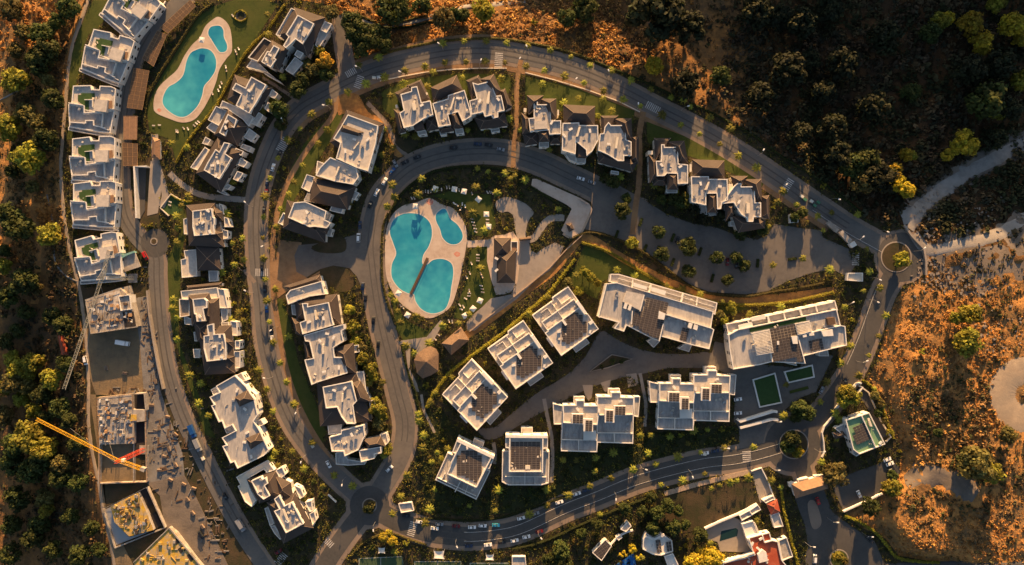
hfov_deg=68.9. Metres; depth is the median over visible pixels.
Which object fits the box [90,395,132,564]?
construction ground
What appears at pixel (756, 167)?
palm tree
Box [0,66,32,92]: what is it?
broadleaf tree
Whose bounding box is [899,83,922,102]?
broadleaf tree
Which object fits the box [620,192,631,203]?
broadleaf tree
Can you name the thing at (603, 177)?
broadleaf tree
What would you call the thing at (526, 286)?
wall
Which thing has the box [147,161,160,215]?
paved strip
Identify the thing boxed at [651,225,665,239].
broadleaf tree
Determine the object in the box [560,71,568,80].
palm tree
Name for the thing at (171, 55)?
hedge
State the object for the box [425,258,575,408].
hedge
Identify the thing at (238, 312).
palm tree
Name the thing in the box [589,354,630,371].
planter
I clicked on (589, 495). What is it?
road wear
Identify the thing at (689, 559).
broadleaf tree
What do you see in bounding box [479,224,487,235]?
palm tree
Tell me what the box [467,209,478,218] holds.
palm tree
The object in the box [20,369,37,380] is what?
broadleaf tree
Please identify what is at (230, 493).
lane edge
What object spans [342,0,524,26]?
field path
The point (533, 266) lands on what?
concrete path
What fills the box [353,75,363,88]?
crossing marking
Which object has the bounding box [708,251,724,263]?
broadleaf tree
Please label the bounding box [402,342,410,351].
palm tree
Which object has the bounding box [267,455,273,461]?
palm tree
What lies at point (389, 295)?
palm tree
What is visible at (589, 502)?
road wear
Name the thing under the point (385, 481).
road
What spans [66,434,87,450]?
broadleaf tree
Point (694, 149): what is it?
lawn
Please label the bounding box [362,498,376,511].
roundabout kerb
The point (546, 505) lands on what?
palm tree
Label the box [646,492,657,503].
broadleaf tree
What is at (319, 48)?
broadleaf tree
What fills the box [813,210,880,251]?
lane line
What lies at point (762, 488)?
yard
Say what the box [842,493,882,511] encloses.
wall
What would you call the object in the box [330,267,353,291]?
dirt lot
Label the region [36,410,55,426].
broadleaf tree
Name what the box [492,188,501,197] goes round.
palm tree
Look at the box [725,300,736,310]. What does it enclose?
broadleaf tree
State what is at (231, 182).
palm tree
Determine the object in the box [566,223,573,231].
pavilion
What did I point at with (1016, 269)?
dusty shoulder
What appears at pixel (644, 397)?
garden path
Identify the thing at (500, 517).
hedge
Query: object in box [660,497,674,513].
broadleaf tree
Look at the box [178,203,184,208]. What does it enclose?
palm tree
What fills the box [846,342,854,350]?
palm tree
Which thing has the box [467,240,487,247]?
terrace path
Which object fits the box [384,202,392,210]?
palm tree
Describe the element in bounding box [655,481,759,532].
cleared plot
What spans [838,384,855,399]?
broadleaf tree
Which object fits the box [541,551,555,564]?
broadleaf tree
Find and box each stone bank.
[562,208,592,238]
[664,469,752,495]
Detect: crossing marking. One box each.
[257,269,267,275]
[276,137,287,152]
[345,67,356,76]
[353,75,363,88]
[407,521,417,536]
[494,53,502,66]
[645,101,660,113]
[742,451,750,461]
[783,178,793,191]
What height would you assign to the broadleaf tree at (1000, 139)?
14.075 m
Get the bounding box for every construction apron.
[136,296,184,482]
[147,476,227,564]
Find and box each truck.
[115,340,129,345]
[187,424,196,437]
[192,438,202,451]
[234,518,245,531]
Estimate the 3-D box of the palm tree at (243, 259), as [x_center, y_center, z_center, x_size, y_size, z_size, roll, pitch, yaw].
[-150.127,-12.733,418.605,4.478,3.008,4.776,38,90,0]
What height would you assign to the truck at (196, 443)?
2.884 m
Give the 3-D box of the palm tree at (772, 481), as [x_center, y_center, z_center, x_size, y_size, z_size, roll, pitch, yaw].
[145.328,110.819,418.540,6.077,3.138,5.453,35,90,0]
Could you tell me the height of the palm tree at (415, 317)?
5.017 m
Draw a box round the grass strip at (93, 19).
[69,0,107,94]
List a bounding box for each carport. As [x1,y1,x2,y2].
[122,143,138,165]
[124,116,138,140]
[127,68,148,110]
[142,31,166,67]
[160,0,195,34]
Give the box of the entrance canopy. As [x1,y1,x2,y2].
[825,221,856,247]
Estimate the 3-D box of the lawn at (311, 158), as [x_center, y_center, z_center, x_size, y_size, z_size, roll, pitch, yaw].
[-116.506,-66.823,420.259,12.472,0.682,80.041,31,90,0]
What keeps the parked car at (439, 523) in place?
on the road at (399, 523)
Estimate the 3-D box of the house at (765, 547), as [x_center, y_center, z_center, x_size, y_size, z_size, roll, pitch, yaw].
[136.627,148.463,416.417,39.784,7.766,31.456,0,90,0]
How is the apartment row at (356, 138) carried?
on the garden ground at (235, 554)
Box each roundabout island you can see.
[363,499,375,508]
[780,431,807,457]
[831,551,846,564]
[882,243,910,270]
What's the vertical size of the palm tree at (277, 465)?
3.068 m
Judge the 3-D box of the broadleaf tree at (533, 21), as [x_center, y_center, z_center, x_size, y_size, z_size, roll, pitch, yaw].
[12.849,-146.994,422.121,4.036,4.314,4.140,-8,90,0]
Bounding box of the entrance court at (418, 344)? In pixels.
[398,320,443,391]
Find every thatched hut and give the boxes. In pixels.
[414,346,438,377]
[442,327,468,354]
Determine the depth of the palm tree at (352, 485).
415.81 m
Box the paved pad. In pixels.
[626,373,637,387]
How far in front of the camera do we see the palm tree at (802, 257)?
414.82 m
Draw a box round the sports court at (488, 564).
[469,563,507,564]
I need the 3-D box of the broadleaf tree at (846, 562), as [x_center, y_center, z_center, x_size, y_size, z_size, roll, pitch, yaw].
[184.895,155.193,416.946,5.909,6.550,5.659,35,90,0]
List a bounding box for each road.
[114,0,271,564]
[141,229,169,256]
[248,43,885,499]
[315,513,363,564]
[335,15,354,80]
[350,486,388,524]
[361,141,645,495]
[379,443,769,545]
[478,331,734,439]
[765,418,819,471]
[795,466,812,477]
[795,490,884,564]
[805,526,871,564]
[808,273,899,429]
[877,232,923,280]
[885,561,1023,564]
[899,137,1023,224]
[907,192,932,231]
[910,212,1023,255]
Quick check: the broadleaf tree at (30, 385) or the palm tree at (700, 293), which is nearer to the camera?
the palm tree at (700, 293)
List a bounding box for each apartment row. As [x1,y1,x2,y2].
[179,282,244,374]
[181,202,233,281]
[191,137,254,195]
[207,74,280,146]
[210,371,273,468]
[236,460,318,543]
[247,7,333,84]
[278,110,384,242]
[284,275,389,465]
[394,74,512,136]
[522,95,638,175]
[645,138,769,232]
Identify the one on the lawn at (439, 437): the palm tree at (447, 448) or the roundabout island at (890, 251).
the palm tree at (447, 448)
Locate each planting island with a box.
[311,237,346,252]
[395,135,420,152]
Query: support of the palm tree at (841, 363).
on the garden ground at (235, 554)
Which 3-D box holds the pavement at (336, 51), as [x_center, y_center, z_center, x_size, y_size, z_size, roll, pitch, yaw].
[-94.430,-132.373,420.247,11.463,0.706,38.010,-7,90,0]
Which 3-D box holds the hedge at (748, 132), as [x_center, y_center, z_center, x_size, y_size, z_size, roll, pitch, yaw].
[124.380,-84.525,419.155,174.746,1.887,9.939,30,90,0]
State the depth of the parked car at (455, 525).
418.84 m
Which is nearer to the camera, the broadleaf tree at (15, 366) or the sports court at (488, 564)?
the sports court at (488, 564)
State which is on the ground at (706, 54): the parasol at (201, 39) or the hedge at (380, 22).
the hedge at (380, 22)
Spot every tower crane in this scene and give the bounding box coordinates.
[35,418,148,471]
[62,250,137,389]
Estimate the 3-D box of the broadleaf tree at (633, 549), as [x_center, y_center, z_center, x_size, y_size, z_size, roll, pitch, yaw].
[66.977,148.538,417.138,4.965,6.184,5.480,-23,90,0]
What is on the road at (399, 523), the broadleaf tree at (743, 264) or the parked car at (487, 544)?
the parked car at (487, 544)
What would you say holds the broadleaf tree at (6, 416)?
on the ground at (706, 54)
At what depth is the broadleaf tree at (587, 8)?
416.21 m
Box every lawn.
[147,0,277,158]
[167,209,214,437]
[277,299,325,441]
[278,113,343,225]
[381,73,511,117]
[392,302,437,339]
[418,188,468,209]
[421,406,467,479]
[422,428,731,515]
[453,247,495,319]
[466,193,495,236]
[525,76,634,123]
[568,246,749,314]
[646,121,762,186]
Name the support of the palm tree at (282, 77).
on the garden ground at (235, 554)
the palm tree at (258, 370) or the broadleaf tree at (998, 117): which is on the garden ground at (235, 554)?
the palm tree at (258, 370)
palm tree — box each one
[166,140,174,146]
[168,304,176,314]
[169,294,177,303]
[171,211,181,220]
[173,238,180,245]
[174,223,180,231]
[174,314,180,321]
[174,336,182,342]
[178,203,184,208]
[184,143,190,151]
[184,192,192,200]
[184,371,195,380]
[194,399,203,407]
[196,378,205,387]
[204,411,212,418]
[218,268,226,276]
[223,208,232,217]
[226,315,234,321]
[229,179,237,185]
[231,261,238,268]
[234,309,241,316]
[239,235,245,241]
[240,255,247,263]
[240,317,246,325]
[254,365,263,374]
[259,107,266,115]
[260,191,269,200]
[260,253,268,263]
[262,295,272,304]
[263,385,270,392]
[265,30,272,37]
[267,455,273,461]
[269,337,277,346]
[270,408,275,414]
[270,447,279,455]
[272,223,278,230]
[272,285,279,292]
[274,461,281,468]
[276,359,282,365]
[279,73,285,81]
[283,135,292,144]
[283,378,290,385]
[285,190,291,197]
[285,332,292,339]
[289,399,299,409]
[300,464,307,472]
[306,109,316,119]
[308,438,316,445]
[323,125,330,132]
[325,98,332,106]
[330,471,337,478]
[344,88,352,96]
[348,481,356,489]
[355,61,361,67]
[361,79,370,87]
[373,53,383,61]
[377,151,385,158]
[378,379,386,385]
[379,72,388,81]
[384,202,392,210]
[387,92,394,100]
[387,180,397,189]
[387,292,393,298]
[388,509,396,517]
[390,144,396,149]
[390,193,398,200]
[391,298,398,304]
[391,548,398,556]
[396,493,404,500]
[397,319,403,325]
[398,79,408,88]
[400,66,408,74]
[400,130,408,139]
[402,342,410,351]
[403,470,411,479]
[410,131,421,140]
[411,312,421,321]
[413,190,421,198]
[414,410,422,417]
[414,417,424,424]
[417,174,426,181]
[417,443,427,451]
[419,431,427,439]
[421,62,429,70]
[421,517,429,528]
[424,83,430,90]
[424,339,433,346]
[425,504,434,513]
[426,398,433,406]
[428,69,436,75]
[431,389,437,396]
[438,39,446,47]
[438,321,447,330]
[441,59,448,65]
[444,445,451,451]
[455,320,461,327]
[463,59,469,65]
[466,309,472,319]
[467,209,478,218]
[471,182,480,191]
[475,264,484,273]
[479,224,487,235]
[481,57,489,66]
[483,37,489,45]
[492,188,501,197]
[493,485,503,494]
[497,74,504,81]
[501,169,509,176]
[503,39,509,46]
[506,115,512,123]
[519,175,529,183]
[522,62,529,69]
[524,508,535,519]
[525,310,532,319]
[538,80,545,87]
[541,66,547,73]
[542,484,550,493]
[542,502,550,509]
[547,46,553,53]
[559,98,567,106]
[559,456,566,463]
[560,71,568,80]
[563,491,573,499]
[572,271,579,279]
[586,482,593,489]
[587,62,593,68]
[591,468,598,474]
[592,453,600,460]
[599,95,606,102]
[600,86,606,95]
[607,473,614,481]
[608,67,615,73]
[608,107,614,114]
[608,447,617,456]
[613,266,620,272]
[616,172,623,180]
[618,95,628,102]
[627,75,634,83]
[628,465,637,473]
[631,271,638,278]
[636,432,643,438]
[644,448,652,456]
[647,86,654,93]
[652,461,659,467]
[657,110,666,119]
[658,186,665,193]
[665,432,674,439]
[673,451,682,461]
[677,122,684,128]
[677,283,686,292]
[678,476,686,484]
[682,191,688,198]
[688,426,698,435]
[696,290,703,297]
[705,113,714,121]
[721,444,727,451]
[725,476,734,487]
[726,123,734,133]
[733,151,741,160]
[744,472,753,482]
[746,309,752,317]
[750,443,757,450]
[752,162,761,171]
[753,514,761,524]
[767,476,775,485]
[769,261,776,268]
[774,198,781,205]
[776,302,784,309]
[778,186,787,195]
[778,411,788,420]
[793,202,800,208]
[799,254,805,261]
[814,212,820,219]
[817,398,824,405]
[817,458,825,465]
[823,378,830,386]
[824,264,834,273]
[830,408,839,417]
[834,415,842,423]
[835,358,844,367]
[841,303,847,310]
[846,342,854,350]
[853,371,862,380]
[854,210,860,218]
[866,268,873,275]
[875,284,883,291]
[881,310,890,319]
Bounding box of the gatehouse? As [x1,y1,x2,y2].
[787,474,827,497]
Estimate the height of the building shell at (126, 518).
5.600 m
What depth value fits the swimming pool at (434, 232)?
419.80 m
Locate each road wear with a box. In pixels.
[118,42,239,534]
[122,31,244,531]
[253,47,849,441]
[258,53,846,438]
[367,148,592,440]
[372,153,590,441]
[441,462,736,539]
[442,455,735,533]
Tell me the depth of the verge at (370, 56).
419.94 m
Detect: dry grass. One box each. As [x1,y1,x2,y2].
[0,0,90,295]
[293,0,693,80]
[852,268,1023,564]
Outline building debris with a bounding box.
[108,267,233,563]
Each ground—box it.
[0,0,1023,564]
[59,0,923,564]
[81,311,143,394]
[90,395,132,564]
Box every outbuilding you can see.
[739,505,760,520]
[762,494,782,527]
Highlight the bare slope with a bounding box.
[24,172,41,303]
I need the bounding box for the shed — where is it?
[57,333,68,355]
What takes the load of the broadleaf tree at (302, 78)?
on the garden ground at (235, 554)
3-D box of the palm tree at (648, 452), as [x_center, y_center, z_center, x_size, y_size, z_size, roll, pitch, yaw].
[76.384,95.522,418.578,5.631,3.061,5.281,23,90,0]
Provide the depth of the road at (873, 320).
419.85 m
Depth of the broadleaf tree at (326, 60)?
412.00 m
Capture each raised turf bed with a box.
[752,373,781,407]
[783,365,814,382]
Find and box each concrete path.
[467,240,562,330]
[495,197,533,239]
[527,214,563,242]
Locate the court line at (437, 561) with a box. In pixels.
[415,561,460,561]
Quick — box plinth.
[237,12,244,18]
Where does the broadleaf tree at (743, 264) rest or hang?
on the garden ground at (235, 554)
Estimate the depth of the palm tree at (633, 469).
417.63 m
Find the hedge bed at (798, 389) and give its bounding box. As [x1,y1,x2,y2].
[790,386,808,393]
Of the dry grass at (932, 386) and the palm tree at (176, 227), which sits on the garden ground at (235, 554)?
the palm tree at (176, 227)
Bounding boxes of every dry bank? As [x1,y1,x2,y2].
[270,94,340,457]
[338,93,402,156]
[465,234,834,338]
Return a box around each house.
[592,519,632,560]
[641,531,672,555]
[664,552,678,564]
[720,519,792,564]
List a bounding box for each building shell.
[85,286,141,333]
[96,392,148,483]
[102,486,166,547]
[133,526,203,564]
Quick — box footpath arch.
[519,237,531,240]
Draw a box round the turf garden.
[162,196,189,214]
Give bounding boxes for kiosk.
[844,273,862,281]
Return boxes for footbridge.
[409,257,428,294]
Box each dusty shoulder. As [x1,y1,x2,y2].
[904,131,1023,213]
[926,210,1023,297]
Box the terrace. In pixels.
[487,232,519,294]
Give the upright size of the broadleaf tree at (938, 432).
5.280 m
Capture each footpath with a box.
[0,89,21,100]
[53,251,76,281]
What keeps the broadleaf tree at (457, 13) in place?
on the ground at (706, 54)
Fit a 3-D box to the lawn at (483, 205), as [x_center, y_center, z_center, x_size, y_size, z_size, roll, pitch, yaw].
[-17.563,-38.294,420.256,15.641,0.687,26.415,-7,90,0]
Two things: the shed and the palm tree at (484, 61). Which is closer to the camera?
the palm tree at (484, 61)
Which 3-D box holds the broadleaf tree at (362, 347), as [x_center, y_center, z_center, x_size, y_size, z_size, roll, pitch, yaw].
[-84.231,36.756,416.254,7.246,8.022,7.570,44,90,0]
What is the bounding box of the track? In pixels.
[59,0,115,564]
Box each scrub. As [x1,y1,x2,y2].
[0,234,111,564]
[464,0,877,209]
[673,0,1023,238]
[867,170,1023,328]
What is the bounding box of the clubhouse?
[494,238,517,282]
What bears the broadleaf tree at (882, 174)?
on the ground at (706, 54)
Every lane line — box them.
[464,453,778,541]
[468,444,777,532]
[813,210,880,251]
[847,283,879,363]
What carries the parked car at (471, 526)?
on the road at (399, 523)
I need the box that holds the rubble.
[909,185,1021,351]
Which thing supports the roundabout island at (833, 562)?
on the road at (850, 542)
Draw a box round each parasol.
[199,37,204,42]
[404,311,410,318]
[461,188,466,193]
[470,305,476,311]
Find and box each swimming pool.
[153,17,231,122]
[385,198,466,317]
[720,528,737,540]
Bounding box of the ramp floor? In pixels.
[136,167,145,219]
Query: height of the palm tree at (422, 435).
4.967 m
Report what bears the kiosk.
on the garden ground at (235, 554)
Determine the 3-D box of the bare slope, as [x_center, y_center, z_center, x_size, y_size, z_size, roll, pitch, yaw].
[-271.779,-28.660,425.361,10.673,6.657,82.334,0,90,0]
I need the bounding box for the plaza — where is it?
[712,341,832,448]
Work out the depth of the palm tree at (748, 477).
415.65 m
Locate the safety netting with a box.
[122,251,136,257]
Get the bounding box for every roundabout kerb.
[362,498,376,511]
[779,429,808,458]
[830,549,848,564]
[881,241,911,271]
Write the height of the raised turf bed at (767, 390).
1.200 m
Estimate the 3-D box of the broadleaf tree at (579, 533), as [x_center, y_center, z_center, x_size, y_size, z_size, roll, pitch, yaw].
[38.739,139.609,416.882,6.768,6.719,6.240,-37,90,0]
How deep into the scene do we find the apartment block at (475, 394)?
410.23 m
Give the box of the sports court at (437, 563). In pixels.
[414,561,461,564]
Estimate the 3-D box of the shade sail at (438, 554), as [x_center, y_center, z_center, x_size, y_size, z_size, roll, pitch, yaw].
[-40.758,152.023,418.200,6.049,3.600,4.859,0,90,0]
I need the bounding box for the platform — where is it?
[123,253,140,271]
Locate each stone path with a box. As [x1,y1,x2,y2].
[262,76,298,102]
[287,113,298,119]
[365,101,406,156]
[511,59,522,167]
[630,111,645,234]
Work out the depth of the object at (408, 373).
419.06 m
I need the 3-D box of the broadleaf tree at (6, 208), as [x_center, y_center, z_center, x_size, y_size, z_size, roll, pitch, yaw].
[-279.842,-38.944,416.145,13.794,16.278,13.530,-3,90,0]
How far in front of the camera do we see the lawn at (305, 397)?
419.91 m
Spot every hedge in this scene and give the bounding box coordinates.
[143,1,214,128]
[170,195,192,202]
[175,3,285,162]
[233,10,247,21]
[343,10,426,23]
[351,533,426,555]
[363,20,432,28]
[373,37,591,60]
[380,212,396,325]
[391,164,522,212]
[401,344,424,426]
[415,495,565,521]
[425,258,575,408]
[512,498,645,550]
[529,185,567,209]
[569,231,832,297]
[581,241,834,306]
[594,61,863,215]
[780,491,798,564]
[844,514,939,564]
[861,379,894,438]
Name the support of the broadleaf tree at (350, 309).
on the garden ground at (235, 554)
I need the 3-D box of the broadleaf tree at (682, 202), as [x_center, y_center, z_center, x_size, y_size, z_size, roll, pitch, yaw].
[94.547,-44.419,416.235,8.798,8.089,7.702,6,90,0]
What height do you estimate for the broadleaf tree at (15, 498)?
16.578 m
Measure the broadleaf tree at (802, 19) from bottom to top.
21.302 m
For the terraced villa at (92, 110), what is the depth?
414.09 m
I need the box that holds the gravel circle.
[989,357,1023,431]
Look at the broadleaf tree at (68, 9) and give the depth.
414.05 m
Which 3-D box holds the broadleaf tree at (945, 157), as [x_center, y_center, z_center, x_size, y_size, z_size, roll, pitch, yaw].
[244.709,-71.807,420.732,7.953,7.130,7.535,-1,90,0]
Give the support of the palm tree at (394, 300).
on the garden ground at (235, 554)
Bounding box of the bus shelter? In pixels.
[398,501,413,512]
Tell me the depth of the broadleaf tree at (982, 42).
417.98 m
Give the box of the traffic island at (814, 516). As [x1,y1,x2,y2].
[808,500,821,528]
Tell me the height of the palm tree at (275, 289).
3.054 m
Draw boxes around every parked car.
[260,263,263,270]
[262,206,265,213]
[263,285,266,292]
[325,460,331,467]
[358,221,361,228]
[435,522,443,525]
[452,524,459,527]
[465,544,472,547]
[468,525,475,528]
[484,542,491,546]
[492,523,499,526]
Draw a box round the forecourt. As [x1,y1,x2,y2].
[294,234,364,287]
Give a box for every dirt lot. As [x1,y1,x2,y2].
[275,240,319,297]
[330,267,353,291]
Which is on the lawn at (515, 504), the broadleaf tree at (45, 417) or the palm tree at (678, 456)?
the palm tree at (678, 456)
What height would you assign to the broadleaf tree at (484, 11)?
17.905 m
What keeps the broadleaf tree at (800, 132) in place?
on the ground at (706, 54)
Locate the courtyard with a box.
[706,517,750,551]
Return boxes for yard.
[752,470,771,502]
[833,460,900,509]
[904,462,979,501]
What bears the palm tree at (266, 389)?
on the garden ground at (235, 554)
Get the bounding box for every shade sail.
[378,546,385,552]
[434,549,444,558]
[485,555,493,559]
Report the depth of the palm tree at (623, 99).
414.83 m
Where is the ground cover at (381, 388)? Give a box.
[57,0,926,564]
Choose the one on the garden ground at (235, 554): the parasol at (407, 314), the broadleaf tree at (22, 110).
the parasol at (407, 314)
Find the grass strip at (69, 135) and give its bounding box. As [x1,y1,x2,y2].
[67,129,72,139]
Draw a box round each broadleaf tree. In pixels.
[0,0,23,21]
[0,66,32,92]
[0,113,22,142]
[0,201,21,223]
[0,211,35,241]
[0,243,10,256]
[0,257,12,274]
[0,287,20,309]
[0,332,14,348]
[0,371,24,392]
[0,380,12,396]
[0,404,14,426]
[0,433,21,457]
[0,453,24,476]
[0,514,22,535]
[0,540,22,564]
[1,485,32,512]
[2,349,19,365]
[4,163,19,178]
[5,267,39,296]
[6,41,24,58]
[6,140,47,175]
[6,359,26,377]
[8,322,26,338]
[9,420,45,454]
[12,392,29,407]
[13,23,29,41]
[13,101,36,124]
[16,303,36,319]
[16,457,42,484]
[18,378,37,394]
[19,527,46,550]
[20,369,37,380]
[21,352,46,372]
[23,47,34,60]
[25,52,49,78]
[25,180,39,193]
[25,403,42,418]
[26,23,54,44]
[26,112,47,128]
[27,516,51,533]
[28,386,52,404]
[28,436,58,459]
[28,451,54,473]
[29,281,43,294]
[31,128,59,151]
[33,38,61,66]
[34,487,54,506]
[36,222,61,245]
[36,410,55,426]
[38,368,63,390]
[38,504,55,518]
[39,88,64,109]
[40,72,55,86]
[42,307,60,325]
[42,539,63,559]
[47,470,70,488]
[48,12,67,29]
[48,397,70,417]
[50,454,72,474]
[52,316,73,336]
[54,0,81,19]
[55,355,74,372]
[59,507,79,524]
[60,412,77,429]
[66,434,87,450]
[67,473,88,492]
[68,544,92,564]
[81,519,100,536]
[90,542,107,557]
[269,98,290,119]
[274,118,287,131]
[288,81,307,99]
[295,71,309,87]
[302,58,310,69]
[304,62,319,76]
[314,45,325,56]
[316,51,334,68]
[319,68,334,81]
[324,4,338,20]
[340,10,363,29]
[344,18,365,42]
[344,304,354,314]
[346,318,361,334]
[350,337,361,344]
[352,33,369,57]
[355,351,368,364]
[357,341,366,353]
[360,23,378,50]
[362,504,373,513]
[364,362,377,375]
[368,371,377,380]
[368,399,386,415]
[368,500,375,508]
[370,22,391,45]
[372,0,406,26]
[372,416,385,431]
[376,36,392,53]
[376,410,387,420]
[378,532,387,541]
[381,445,392,455]
[385,529,392,535]
[387,535,396,545]
[390,0,412,18]
[411,0,431,14]
[432,5,455,31]
[450,5,463,22]
[458,8,470,23]
[471,0,494,22]
[531,18,537,25]
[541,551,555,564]
[551,539,570,558]
[554,555,572,564]
[556,8,576,28]
[562,277,572,287]
[571,0,599,23]
[572,285,583,295]
[575,528,586,538]
[578,266,589,276]
[585,272,596,282]
[591,519,603,530]
[593,278,601,286]
[599,173,610,183]
[606,175,619,188]
[614,202,631,220]
[618,502,632,515]
[619,550,626,557]
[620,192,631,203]
[625,0,685,42]
[625,236,638,248]
[628,544,636,553]
[634,554,641,560]
[636,504,648,516]
[644,55,663,74]
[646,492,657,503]
[646,520,660,536]
[649,505,664,520]
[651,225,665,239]
[653,245,669,261]
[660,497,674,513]
[665,518,681,536]
[666,193,677,204]
[668,66,701,100]
[672,9,705,45]
[673,504,683,516]
[674,196,688,208]
[677,236,696,256]
[681,264,696,277]
[681,519,691,530]
[682,552,700,564]
[686,204,700,216]
[692,526,707,541]
[693,545,713,564]
[696,212,710,225]
[704,546,725,564]
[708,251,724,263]
[709,66,731,85]
[713,209,724,222]
[715,310,724,318]
[720,315,728,324]
[721,274,734,286]
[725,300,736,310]
[729,251,743,263]
[734,230,746,240]
[738,260,750,272]
[741,0,775,30]
[744,81,778,113]
[757,224,768,235]
[766,3,790,33]
[769,50,807,90]
[780,440,795,454]
[784,430,801,446]
[786,4,818,40]
[786,121,812,145]
[788,411,801,423]
[789,212,799,222]
[789,399,809,418]
[792,450,801,457]
[795,446,803,454]
[797,209,808,217]
[802,405,816,421]
[810,79,836,105]
[816,113,848,140]
[819,138,851,169]
[822,462,849,486]
[825,45,861,82]
[831,551,845,564]
[835,391,847,400]
[836,393,851,408]
[838,152,868,179]
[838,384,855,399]
[840,556,848,564]
[848,169,874,193]
[849,391,862,406]
[854,147,880,170]
[855,90,891,121]
[861,496,881,517]
[865,19,904,56]
[865,158,899,193]
[870,391,879,399]
[873,408,882,417]
[875,399,886,408]
[881,417,889,424]
[881,478,903,496]
[886,429,893,436]
[886,469,898,479]
[889,162,902,177]
[892,175,910,192]
[892,251,912,266]
[898,148,914,161]
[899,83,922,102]
[900,184,915,197]
[909,150,917,160]
[918,21,942,44]
[928,11,951,28]
[932,428,943,436]
[940,148,954,160]
[944,11,955,26]
[948,311,961,324]
[949,128,979,153]
[949,142,965,154]
[951,326,984,358]
[955,10,984,38]
[955,446,972,465]
[956,445,996,480]
[957,304,982,323]
[964,79,1008,120]
[964,143,980,155]
[968,31,993,55]
[981,462,1006,484]
[983,49,1016,81]
[983,128,1008,150]
[985,0,1007,13]
[989,103,1006,119]
[997,11,1023,36]
[998,426,1019,444]
[999,94,1023,120]
[1009,69,1023,91]
[1010,31,1023,46]
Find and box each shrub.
[274,552,287,564]
[826,445,833,452]
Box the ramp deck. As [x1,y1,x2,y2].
[531,179,591,236]
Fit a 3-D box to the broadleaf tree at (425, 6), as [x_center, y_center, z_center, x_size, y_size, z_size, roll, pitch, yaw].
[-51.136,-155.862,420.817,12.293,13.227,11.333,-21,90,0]
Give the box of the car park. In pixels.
[585,186,854,293]
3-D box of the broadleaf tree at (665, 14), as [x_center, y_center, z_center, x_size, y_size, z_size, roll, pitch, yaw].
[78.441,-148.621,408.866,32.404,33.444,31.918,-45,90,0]
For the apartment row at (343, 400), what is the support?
on the garden ground at (235, 554)
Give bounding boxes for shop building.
[512,555,525,564]
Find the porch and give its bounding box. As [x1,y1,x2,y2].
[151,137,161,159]
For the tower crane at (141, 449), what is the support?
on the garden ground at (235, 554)
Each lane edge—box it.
[127,0,194,232]
[163,253,276,564]
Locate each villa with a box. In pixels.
[68,85,121,136]
[69,136,120,184]
[70,181,122,230]
[74,231,127,283]
[79,29,140,87]
[99,0,165,41]
[832,410,884,456]
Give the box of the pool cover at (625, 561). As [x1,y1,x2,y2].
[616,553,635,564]
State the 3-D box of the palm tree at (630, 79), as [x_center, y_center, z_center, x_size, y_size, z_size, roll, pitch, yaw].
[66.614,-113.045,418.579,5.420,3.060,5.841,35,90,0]
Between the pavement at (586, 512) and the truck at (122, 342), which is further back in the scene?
the pavement at (586, 512)
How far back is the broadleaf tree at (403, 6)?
413.99 m
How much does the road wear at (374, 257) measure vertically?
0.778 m
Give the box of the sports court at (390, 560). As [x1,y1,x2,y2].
[358,556,403,564]
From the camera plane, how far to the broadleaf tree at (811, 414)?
412.91 m
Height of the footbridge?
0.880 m
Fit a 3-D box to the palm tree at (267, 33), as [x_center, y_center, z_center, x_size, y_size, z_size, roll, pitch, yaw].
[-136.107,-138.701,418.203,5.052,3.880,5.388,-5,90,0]
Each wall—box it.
[133,166,149,218]
[146,290,165,388]
[160,193,180,215]
[380,68,506,80]
[469,235,581,331]
[525,72,639,111]
[704,503,756,529]
[736,410,777,422]
[739,418,778,428]
[751,467,773,495]
[821,416,832,456]
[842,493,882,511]
[863,388,890,441]
[903,225,926,274]
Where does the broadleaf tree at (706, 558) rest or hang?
on the garden ground at (235, 554)
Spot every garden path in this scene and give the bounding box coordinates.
[151,134,168,207]
[168,171,244,202]
[237,262,255,282]
[420,394,434,432]
[492,442,496,463]
[542,399,553,482]
[639,373,647,426]
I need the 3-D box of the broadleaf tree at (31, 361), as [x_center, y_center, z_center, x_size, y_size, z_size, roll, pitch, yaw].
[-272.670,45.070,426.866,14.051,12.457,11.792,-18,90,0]
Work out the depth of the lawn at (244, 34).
419.92 m
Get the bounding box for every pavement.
[244,40,886,500]
[309,512,366,564]
[332,17,355,75]
[346,481,393,528]
[358,138,646,495]
[379,444,768,550]
[763,412,822,475]
[792,467,816,480]
[810,273,903,429]
[874,229,928,284]
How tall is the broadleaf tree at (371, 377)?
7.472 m
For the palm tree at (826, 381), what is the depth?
415.85 m
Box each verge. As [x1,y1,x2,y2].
[300,63,827,230]
[355,34,493,64]
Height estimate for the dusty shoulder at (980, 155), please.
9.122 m
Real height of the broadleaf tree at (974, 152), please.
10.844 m
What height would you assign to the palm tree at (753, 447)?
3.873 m
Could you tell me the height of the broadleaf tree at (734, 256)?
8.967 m
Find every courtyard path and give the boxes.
[583,385,592,400]
[601,380,610,391]
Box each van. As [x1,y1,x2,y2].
[82,356,87,364]
[141,251,148,259]
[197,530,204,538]
[813,554,816,562]
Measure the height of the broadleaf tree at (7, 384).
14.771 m
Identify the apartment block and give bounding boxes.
[435,435,494,498]
[442,358,507,430]
[487,320,552,388]
[502,426,548,484]
[532,287,598,355]
[552,387,639,451]
[596,274,716,351]
[647,366,735,429]
[723,300,846,369]
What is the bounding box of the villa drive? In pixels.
[859,389,887,436]
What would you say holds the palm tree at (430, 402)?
on the garden ground at (235, 554)

